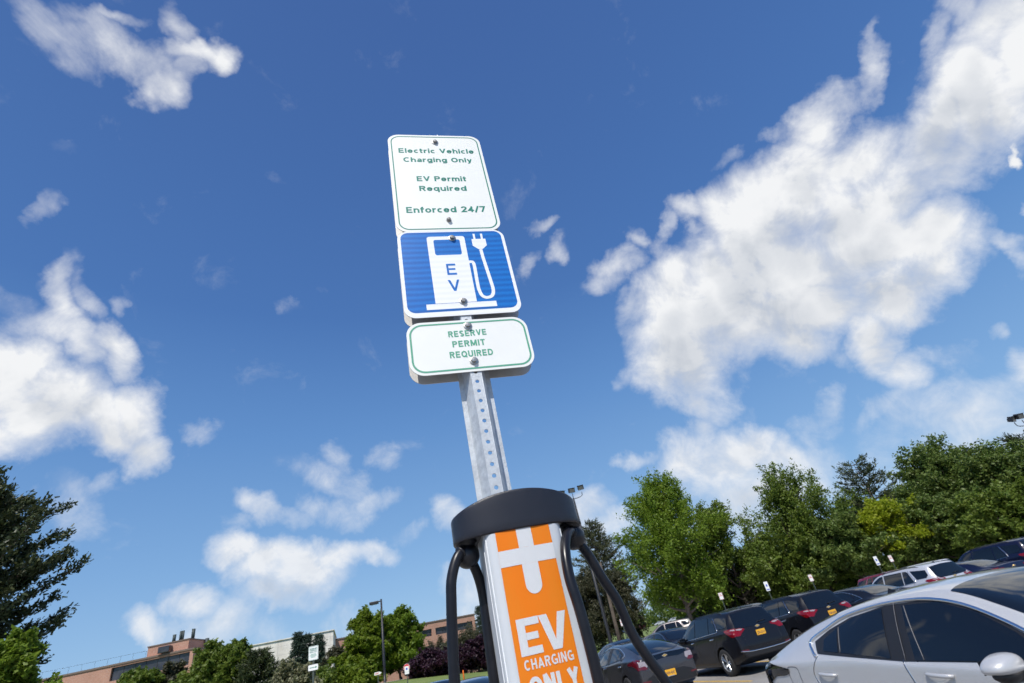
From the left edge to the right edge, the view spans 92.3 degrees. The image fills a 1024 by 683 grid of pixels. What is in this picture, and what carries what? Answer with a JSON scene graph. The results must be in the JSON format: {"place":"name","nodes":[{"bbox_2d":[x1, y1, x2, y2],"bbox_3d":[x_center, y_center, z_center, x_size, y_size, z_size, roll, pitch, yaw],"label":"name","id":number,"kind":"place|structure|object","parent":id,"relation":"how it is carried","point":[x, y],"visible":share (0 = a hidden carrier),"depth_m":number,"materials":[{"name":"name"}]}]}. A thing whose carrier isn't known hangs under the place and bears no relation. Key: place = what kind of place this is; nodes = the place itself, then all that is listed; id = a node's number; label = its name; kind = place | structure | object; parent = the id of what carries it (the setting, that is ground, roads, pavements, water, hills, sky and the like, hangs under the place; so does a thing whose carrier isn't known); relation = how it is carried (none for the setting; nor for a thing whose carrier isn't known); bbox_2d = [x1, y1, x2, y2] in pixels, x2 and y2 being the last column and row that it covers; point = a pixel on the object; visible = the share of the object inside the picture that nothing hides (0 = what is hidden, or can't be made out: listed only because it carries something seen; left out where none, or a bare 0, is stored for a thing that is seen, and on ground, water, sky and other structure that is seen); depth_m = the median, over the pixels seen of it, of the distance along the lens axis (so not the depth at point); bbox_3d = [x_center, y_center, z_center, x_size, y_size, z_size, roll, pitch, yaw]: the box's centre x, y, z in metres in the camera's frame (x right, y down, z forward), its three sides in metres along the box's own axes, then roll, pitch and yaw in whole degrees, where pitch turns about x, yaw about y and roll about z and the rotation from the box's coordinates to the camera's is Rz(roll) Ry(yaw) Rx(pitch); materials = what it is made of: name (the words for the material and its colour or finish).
{"place":"outdoors","nodes":[
{"label":"outdoors","id":0,"kind":"place"},
{"bbox_2d":[386,671,487,682],"bbox_3d":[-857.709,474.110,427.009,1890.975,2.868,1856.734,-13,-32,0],"label":"lawn","id":1,"kind":"structure","parent":0,"point":[442,677],"depth_m":43.70,"materials":[{"name":"green plant"}]},
{"bbox_2d":[38,628,209,682],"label":"brick building","id":2,"kind":"structure","parent":1,"relation":"on","point":[159,656],"depth_m":82.55,"materials":[{"name":"brown brick"}]},
{"bbox_2d":[111,652,189,680],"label":"window","id":3,"kind":"structure","parent":2,"relation":"in","point":[158,663],"depth_m":82.48,"materials":[{"name":"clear glass"}]},
{"bbox_2d":[116,665,175,682],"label":"leafy tree","id":4,"kind":"object","parent":1,"relation":"on","point":[138,674],"visible":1,"depth_m":60.86,"materials":[{"name":"green plant"}]},
{"bbox_2d":[161,659,188,682],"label":"leafy tree","id":5,"kind":"object","parent":1,"relation":"on","point":[171,669],"visible":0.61,"depth_m":63.99,"materials":[{"name":"green plant"}]},
{"bbox_2d":[170,638,229,682],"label":"leafy tree","id":6,"kind":"object","parent":1,"relation":"on","point":[205,661],"visible":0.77,"depth_m":56.41,"materials":[{"name":"green plant"}]},
{"bbox_2d":[205,636,252,682],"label":"leafy tree","id":7,"kind":"object","parent":1,"relation":"on","point":[234,652],"visible":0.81,"depth_m":56.08,"materials":[{"name":"green plant"}]},
{"bbox_2d":[232,646,280,682],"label":"leafy tree","id":8,"kind":"object","parent":1,"relation":"on","point":[260,662],"visible":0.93,"depth_m":54.91,"materials":[{"name":"green plant"}]},
{"bbox_2d":[251,629,336,679],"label":"white building","id":9,"kind":"structure","parent":1,"relation":"on","point":[281,649],"depth_m":87.74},
{"bbox_2d":[286,631,304,664],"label":"spruce tree","id":10,"kind":"object","parent":1,"relation":"on","point":[296,644],"visible":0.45,"depth_m":81.44,"materials":[{"name":"green plant"}]},
{"bbox_2d":[268,658,323,682],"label":"flowering shrub","id":11,"kind":"object","parent":1,"relation":"on","point":[290,671],"visible":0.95,"depth_m":44.09,"materials":[{"name":"beige plant"}]},
{"bbox_2d":[298,632,313,663],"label":"spruce tree","id":12,"kind":"object","parent":1,"relation":"on","point":[307,639],"visible":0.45,"depth_m":81.86,"materials":[{"name":"green plant"}]},
{"bbox_2d":[311,634,326,664],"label":"spruce tree","id":13,"kind":"object","parent":1,"relation":"on","point":[320,643],"visible":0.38,"depth_m":82.48,"materials":[{"name":"green plant"}]},
{"bbox_2d":[314,663,331,675],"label":"leafy tree","id":14,"kind":"object","parent":1,"relation":"on","point":[325,665],"visible":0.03,"depth_m":65.56,"materials":[{"name":"green plant"}]},
{"bbox_2d":[314,667,338,682],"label":"shrub","id":15,"kind":"object","parent":1,"relation":"on","point":[327,675],"visible":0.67,"depth_m":48.33,"materials":[{"name":"green plant"}]},
{"bbox_2d":[318,644,343,669],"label":"leafy tree","id":16,"kind":"object","parent":1,"relation":"on","point":[336,652],"visible":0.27,"depth_m":76.33,"materials":[{"name":"green plant"}]},
{"bbox_2d":[333,659,387,682],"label":"shrub","id":17,"kind":"object","parent":1,"relation":"on","point":[361,672],"visible":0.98,"depth_m":49.04,"materials":[{"name":"green plant"}]},
{"bbox_2d":[327,604,397,674],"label":"leafy tree","id":18,"kind":"object","parent":1,"relation":"on","point":[363,641],"visible":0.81,"depth_m":60.54,"materials":[{"name":"green plant"}]},
{"bbox_2d":[369,599,385,682],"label":"street lamp","id":19,"kind":"object","parent":1,"relation":"on","point":[383,646],"visible":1,"depth_m":51.77,"materials":[{"name":"black metal"}]},
{"bbox_2d":[380,604,426,679],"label":"leafy tree","id":20,"kind":"object","parent":1,"relation":"on","point":[406,640],"visible":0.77,"depth_m":64.04,"materials":[{"name":"green plant"}]},
{"bbox_2d":[335,613,475,682],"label":"brick building","id":21,"kind":"structure","parent":1,"relation":"on","point":[433,630],"depth_m":110.24,"materials":[{"name":"brown brick"}]},
{"bbox_2d":[418,629,431,636],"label":"window","id":22,"kind":"structure","parent":21,"relation":"in","point":[428,632],"depth_m":109.62,"materials":[{"name":"black glass"}]},
{"bbox_2d":[435,621,471,634],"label":"window","id":23,"kind":"structure","parent":21,"relation":"in","point":[440,630],"depth_m":111.72,"materials":[{"name":"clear glass"}]},
{"bbox_2d":[403,664,409,682],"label":"parking sign","id":24,"kind":"object","parent":1,"relation":"on","point":[406,667],"visible":1,"depth_m":34.40,"materials":[{"name":"white metal"}]},
{"bbox_2d":[401,647,447,678],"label":"purple tree","id":25,"kind":"object","parent":1,"relation":"on","point":[430,662],"visible":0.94,"depth_m":47.24,"materials":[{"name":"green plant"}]},
{"bbox_2d":[426,635,446,649],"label":"leafy tree","id":26,"kind":"object","parent":1,"relation":"on","point":[437,645],"visible":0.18,"depth_m":86.55,"materials":[{"name":"green plant"}]},
{"bbox_2d":[443,643,468,674],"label":"purple tree","id":27,"kind":"object","parent":1,"relation":"on","point":[460,647],"visible":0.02,"depth_m":50.94,"materials":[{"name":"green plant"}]},
{"bbox_2d":[440,619,484,672],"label":"leafy tree","id":28,"kind":"object","parent":1,"relation":"on","point":[469,633],"visible":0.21,"depth_m":84.88,"materials":[{"name":"green plant"}]},
{"bbox_2d":[459,634,486,673],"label":"purple tree","id":29,"kind":"object","parent":1,"relation":"on","point":[472,655],"visible":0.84,"depth_m":48.75,"materials":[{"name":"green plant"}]},
{"bbox_2d":[473,605,486,672],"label":"spruce tree","id":30,"kind":"object","parent":1,"relation":"on","point":[479,623],"visible":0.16,"depth_m":92.90,"materials":[{"name":"green plant"}]},
{"bbox_2d":[0,0,1023,678],"label":"sky","id":31,"kind":"structure","parent":0,"point":[739,235],"materials":[{"name":"blue"}]},
{"bbox_2d":[473,585,856,672],"bbox_3d":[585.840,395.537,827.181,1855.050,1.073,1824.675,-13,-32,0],"label":"lawn","id":32,"kind":"structure","parent":0,"point":[652,628],"depth_m":129.28,"materials":[{"name":"green plant"}]},
{"bbox_2d":[575,568,623,649],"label":"leafy tree","id":33,"kind":"object","parent":32,"relation":"on","point":[586,587],"visible":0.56,"depth_m":68.30,"materials":[{"name":"green plant"}]},
{"bbox_2d":[571,518,648,637],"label":"pine tree","id":34,"kind":"object","parent":32,"relation":"on","point":[602,543],"visible":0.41,"depth_m":74.99,"materials":[{"name":"green plant"}]},
{"bbox_2d":[600,570,650,637],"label":"leafy tree","id":35,"kind":"object","parent":32,"relation":"on","point":[617,582],"visible":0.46,"depth_m":62.74,"materials":[{"name":"green plant"}]},
{"bbox_2d":[654,621,664,625],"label":"white car","id":36,"kind":"object","parent":32,"relation":"on","point":[659,623],"visible":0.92,"depth_m":223.68,"materials":[{"name":"silver metal"}]},
{"bbox_2d":[671,596,738,619],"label":"leafy tree","id":37,"kind":"object","parent":32,"relation":"on","point":[681,615],"visible":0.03,"depth_m":85.63,"materials":[{"name":"green plant"}]},
{"bbox_2d":[685,593,731,619],"bbox_3d":[24.267,32.171,61.738,6.915,6.963,7.038,13,-40,-35],"label":"flowering shrub","id":38,"kind":"object","parent":32,"relation":"on","point":[700,612],"visible":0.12,"depth_m":59.82,"materials":[{"name":"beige plant"}]},
{"bbox_2d":[621,554,936,631],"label":"distant wood","id":39,"kind":"object","parent":32,"relation":"on","point":[651,619],"visible":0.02,"depth_m":258.60,"materials":[{"name":"green plant"}]},
{"bbox_2d":[829,495,921,584],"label":"leafy tree","id":40,"kind":"object","parent":32,"relation":"on","point":[855,509],"visible":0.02,"depth_m":75.57,"materials":[{"name":"green plant"}]},
{"bbox_2d":[694,659,768,682],"bbox_3d":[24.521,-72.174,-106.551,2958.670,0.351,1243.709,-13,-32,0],"label":"car park","id":41,"kind":"structure","parent":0,"point":[754,672],"depth_m":15.05,"materials":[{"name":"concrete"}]},
{"bbox_2d":[0,623,63,682],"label":"leafy tree","id":42,"kind":"object","parent":41,"relation":"on","point":[21,653],"visible":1,"depth_m":14.04,"materials":[{"name":"green plant"}]},
{"bbox_2d":[0,465,93,680],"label":"pine tree","id":43,"kind":"object","parent":41,"relation":"on","point":[28,567],"visible":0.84,"depth_m":17.53,"materials":[{"name":"green plant"}]},
{"bbox_2d":[308,645,317,682],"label":"reserved parking sign","id":44,"kind":"object","parent":41,"relation":"on","point":[313,653],"visible":1,"depth_m":15.95,"materials":[{"name":"white metal"}]},
{"bbox_2d":[431,679,448,682],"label":"dark blue hatchback","id":45,"kind":"object","parent":41,"relation":"on","point":[444,681],"visible":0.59,"depth_m":19.27,"materials":[{"name":"metal"}]},
{"bbox_2d":[388,135,533,500],"bbox_3d":[0.045,0.655,0.812,0.305,3.262,0.051,-4,-33,-14],"label":"parking sign post","id":46,"kind":"object","parent":41,"relation":"on","point":[468,328],"visible":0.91,"depth_m":1.31,"materials":[{"name":"metal"}]},
{"bbox_2d":[461,676,488,682],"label":"blue sedan","id":47,"kind":"object","parent":41,"relation":"on","point":[481,679],"visible":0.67,"depth_m":14.04,"materials":[{"name":"metal"}]},
{"bbox_2d":[446,488,671,682],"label":"ev charger","id":48,"kind":"object","parent":41,"relation":"on","point":[520,543],"visible":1,"depth_m":0.73,"materials":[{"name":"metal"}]},
{"bbox_2d":[598,637,643,659],"bbox_3d":[4.756,12.840,19.818,2.331,1.463,4.919,-3,-33,-15],"label":"dark small sedan","id":49,"kind":"object","parent":41,"relation":"on","point":[603,650],"visible":0.1,"depth_m":20.14,"materials":[{"name":"blue paint"}]},
{"bbox_2d":[600,639,697,682],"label":"graphite hatchback","id":50,"kind":"object","parent":41,"relation":"on","point":[623,663],"visible":0.79,"depth_m":13.40,"materials":[{"name":"paint"}]},
{"bbox_2d":[645,627,686,643],"bbox_3d":[7.141,13.461,21.634,2.315,1.444,4.585,-3,-33,-15],"label":"dark hatchback","id":51,"kind":"object","parent":41,"relation":"on","point":[674,635],"visible":0.27,"depth_m":21.25,"materials":[{"name":"black paint"}]},
{"bbox_2d":[718,592,725,608],"bbox_3d":[15.756,19.882,35.974,0.330,2.718,0.049,-3,-33,-15],"label":"parking sign","id":52,"kind":"object","parent":41,"relation":"on","point":[721,597],"visible":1,"depth_m":36.52,"materials":[{"name":"white metal"}]},
{"bbox_2d":[693,661,765,681],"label":"parking lines","id":53,"kind":"object","parent":41,"relation":"on","point":[726,681],"visible":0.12,"depth_m":14.32,"materials":[{"name":"yellow paint"}]},
{"bbox_2d":[677,605,790,676],"bbox_3d":[6.986,9.961,16.351,2.328,1.685,4.668,-3,-33,-15],"label":"black suv","id":54,"kind":"object","parent":41,"relation":"on","point":[730,642],"visible":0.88,"depth_m":14.86,"materials":[{"name":"black paint"}]},
{"bbox_2d":[722,603,761,610],"bbox_3d":[10.868,12.733,22.081,2.328,1.685,4.652,-3,-33,-15],"label":"dark suv","id":55,"kind":"object","parent":41,"relation":"on","point":[756,604],"visible":0.03,"depth_m":22.32,"materials":[{"name":"black paint"}]},
{"bbox_2d":[763,581,771,598],"bbox_3d":[19.149,19.086,35.995,0.330,2.750,0.049,-3,-33,-15],"label":"parking sign","id":56,"kind":"object","parent":41,"relation":"on","point":[766,585],"visible":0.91,"depth_m":36.51,"materials":[{"name":"white metal"}]},
{"bbox_2d":[759,589,851,640],"bbox_3d":[9.939,10.088,17.621,2.328,1.685,4.668,-3,-33,-15],"label":"black suv","id":57,"kind":"object","parent":41,"relation":"on","point":[797,614],"visible":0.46,"depth_m":16.25,"materials":[{"name":"black paint"}]},
{"bbox_2d":[808,574,816,589],"bbox_3d":[22.785,18.747,36.607,0.330,2.558,0.049,-3,-33,-15],"label":"parking sign","id":58,"kind":"object","parent":41,"relation":"on","point":[811,577],"visible":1,"depth_m":37.11,"materials":[{"name":"white metal"}]},
{"bbox_2d":[833,584,909,605],"bbox_3d":[12.590,9.855,18.011,2.331,1.463,4.919,-3,-33,-15],"label":"black sedan","id":59,"kind":"object","parent":41,"relation":"on","point":[854,596],"visible":0.19,"depth_m":17.11,"materials":[{"name":"black paint"}]},
{"bbox_2d":[873,556,882,571],"bbox_3d":[27.690,17.420,36.501,0.330,2.750,0.049,-3,-33,-15],"label":"parking sign","id":60,"kind":"object","parent":41,"relation":"on","point":[876,560],"visible":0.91,"depth_m":37.01,"materials":[{"name":"white metal"}]},
{"bbox_2d":[858,569,897,585],"bbox_3d":[20.095,12.628,25.269,2.328,1.685,4.668,-3,-33,-15],"label":"maroon suv","id":61,"kind":"object","parent":41,"relation":"on","point":[870,579],"visible":0.06,"depth_m":26.25,"materials":[{"name":"paint"}]},
{"bbox_2d":[888,555,896,568],"bbox_3d":[29.019,17.407,36.830,0.330,2.608,0.049,-3,-33,-15],"label":"parking sign","id":62,"kind":"object","parent":41,"relation":"on","point":[890,558],"visible":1,"depth_m":37.35,"materials":[{"name":"white metal"}]},
{"bbox_2d":[765,566,1023,682],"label":"silver hatchback","id":63,"kind":"object","parent":41,"relation":"on","point":[967,628],"visible":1,"depth_m":4.17,"materials":[{"name":"paint"}]},
{"bbox_2d":[872,560,972,586],"bbox_3d":[15.540,9.837,19.264,2.328,1.685,4.668,-3,-33,-15],"label":"silver suv","id":64,"kind":"object","parent":41,"relation":"on","point":[916,575],"visible":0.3,"depth_m":18.12,"materials":[{"name":"paint"}]},
{"bbox_2d":[906,559,950,567],"bbox_3d":[26.310,15.194,31.525,2.328,1.685,4.652,-3,-33,-15],"label":"pale suv","id":65,"kind":"object","parent":41,"relation":"on","point":[931,561],"visible":0.05,"depth_m":30.56,"materials":[{"name":"silver metal"}]},
{"bbox_2d":[938,476,1023,552],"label":"leafy tree","id":66,"kind":"object","parent":41,"relation":"on","point":[996,512],"visible":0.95,"depth_m":45.36,"materials":[{"name":"green plant"}]},
{"bbox_2d":[955,559,1023,572],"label":"navy sedan","id":67,"kind":"object","parent":41,"relation":"on","point":[975,565],"visible":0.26,"depth_m":18.65,"materials":[{"name":"blue paint"}]},
{"bbox_2d":[957,536,1023,561],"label":"navy suv","id":68,"kind":"object","parent":41,"relation":"on","point":[1010,550],"visible":0.28,"depth_m":19.91,"materials":[{"name":"blue paint"}]},
{"bbox_2d":[1000,437,1023,476],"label":"leafy tree","id":69,"kind":"object","parent":41,"relation":"on","point":[1020,473],"visible":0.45,"depth_m":49.94,"materials":[{"name":"green plant"}]},
{"bbox_3d":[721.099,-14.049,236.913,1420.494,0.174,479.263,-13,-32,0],"label":"car park","id":70,"kind":"structure","parent":0,"visible":0},
{"bbox_2d":[560,485,612,642],"bbox_3d":[9.466,26.940,59.889,3.650,18.828,1.092,-8,-32,-8],"label":"floodlight pole","id":71,"kind":"object","parent":70,"relation":"on","point":[572,490],"visible":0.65,"depth_m":58.17,"materials":[{"name":"grey metal"}]},
{"bbox_2d":[599,562,621,640],"bbox_3d":[11.093,29.828,55.611,0.523,9.108,0.480,17,-43,-39],"label":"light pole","id":72,"kind":"object","parent":70,"relation":"on","point":[618,636],"visible":0.59,"depth_m":54.73,"materials":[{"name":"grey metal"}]},
{"bbox_2d":[644,617,691,638],"bbox_3d":[12.498,23.291,39.128,4.652,1.685,2.328,-21,-33,13],"label":"champagne suv","id":73,"kind":"object","parent":70,"relation":"on","point":[685,622],"visible":0.25,"depth_m":38.69,"materials":[{"name":"paint"}]},
{"bbox_2d":[611,469,734,620],"bbox_3d":[18.590,23.595,57.115,14.921,18.417,15.037,-13,-32,0],"label":"leafy tree","id":74,"kind":"object","parent":70,"relation":"on","point":[654,509],"visible":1,"depth_m":54.91,"materials":[{"name":"green plant"}]},
{"bbox_2d":[686,499,784,607],"bbox_3d":[26.479,25.934,58.891,10.743,14.562,11.580,-29,-35,24],"label":"leafy tree","id":75,"kind":"object","parent":70,"relation":"on","point":[758,566],"visible":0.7,"depth_m":56.77,"materials":[{"name":"green plant"}]},
{"bbox_2d":[717,566,781,611],"bbox_3d":[27.870,30.457,59.207,8.068,6.966,7.645,-13,-32,0],"label":"flowering shrub","id":76,"kind":"object","parent":70,"relation":"on","point":[747,596],"visible":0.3,"depth_m":58.25,"materials":[{"name":"green plant"}]},
{"bbox_2d":[752,540,831,599],"bbox_3d":[32.673,27.770,57.828,7.842,8.044,8.802,18,-43,-39],"label":"shrub","id":77,"kind":"object","parent":70,"relation":"on","point":[783,570],"visible":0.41,"depth_m":56.41,"materials":[{"name":"green plant"}]},
{"bbox_2d":[733,457,867,572],"bbox_3d":[35.564,22.991,60.977,14.615,16.802,14.029,-13,-32,0],"label":"leafy tree","id":78,"kind":"object","parent":70,"relation":"on","point":[780,493],"visible":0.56,"depth_m":61.20,"materials":[{"name":"green plant"}]},
{"bbox_2d":[779,501,859,590],"bbox_3d":[35.991,24.506,58.133,9.814,11.156,9.412,-13,-32,0],"label":"leafy tree","id":79,"kind":"object","parent":70,"relation":"on","point":[801,541],"visible":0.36,"depth_m":57.25,"materials":[{"name":"green plant"}]},
{"bbox_2d":[788,549,862,593],"bbox_3d":[34.628,26.205,55.187,7.808,7.076,7.848,-13,-32,0],"label":"shrub","id":80,"kind":"object","parent":70,"relation":"on","point":[816,563],"visible":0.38,"depth_m":53.81,"materials":[{"name":"green plant"}]},
{"bbox_2d":[801,501,909,586],"bbox_3d":[36.285,22.618,53.715,10.962,9.494,9.400,-21,-33,12],"label":"leafy tree","id":81,"kind":"object","parent":70,"relation":"on","point":[847,549],"visible":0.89,"depth_m":52.45,"materials":[{"name":"green plant"}]},
{"bbox_2d":[832,453,912,564],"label":"pine tree","id":82,"kind":"object","parent":70,"relation":"on","point":[869,480],"visible":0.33,"depth_m":65.82,"materials":[{"name":"green plant"}]},
{"bbox_2d":[853,493,949,563],"bbox_3d":[42.130,20.757,52.786,8.071,9.208,9.559,2,-35,-22],"label":"leafy tree","id":83,"kind":"object","parent":70,"relation":"on","point":[877,513],"visible":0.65,"depth_m":52.69,"materials":[{"name":"green plant"}]},
{"bbox_2d":[878,488,941,562],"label":"leafy tree","id":84,"kind":"object","parent":70,"relation":"on","point":[926,551],"visible":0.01,"depth_m":69.86,"materials":[{"name":"green plant"}]},
{"bbox_2d":[874,431,1015,543],"bbox_3d":[52.715,18.455,58.484,17.300,15.206,18.405,-8,-32,-9],"label":"leafy tree","id":85,"kind":"object","parent":70,"relation":"on","point":[936,468],"visible":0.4,"depth_m":57.10,"materials":[{"name":"green plant"}]},
{"bbox_2d":[886,488,1005,565],"bbox_3d":[44.774,19.468,50.775,11.565,8.392,9.700,-13,-32,0],"label":"leafy tree","id":86,"kind":"object","parent":70,"relation":"on","point":[930,510],"visible":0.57,"depth_m":50.32,"materials":[{"name":"green plant"}]},
{"bbox_2d":[963,439,1023,487],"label":"leafy tree","id":87,"kind":"object","parent":70,"relation":"on","point":[995,463],"visible":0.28,"depth_m":52.66,"materials":[{"name":"green plant"}]},
{"bbox_2d":[997,429,1023,452],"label":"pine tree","id":88,"kind":"object","parent":70,"relation":"on","point":[1008,438],"visible":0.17,"depth_m":59.72,"materials":[{"name":"green plant"}]},
{"bbox_2d":[1007,413,1023,426],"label":"floodlight pole","id":89,"kind":"object","parent":70,"relation":"on","point":[1014,417],"visible":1,"depth_m":55.68,"materials":[{"name":"black metal"}]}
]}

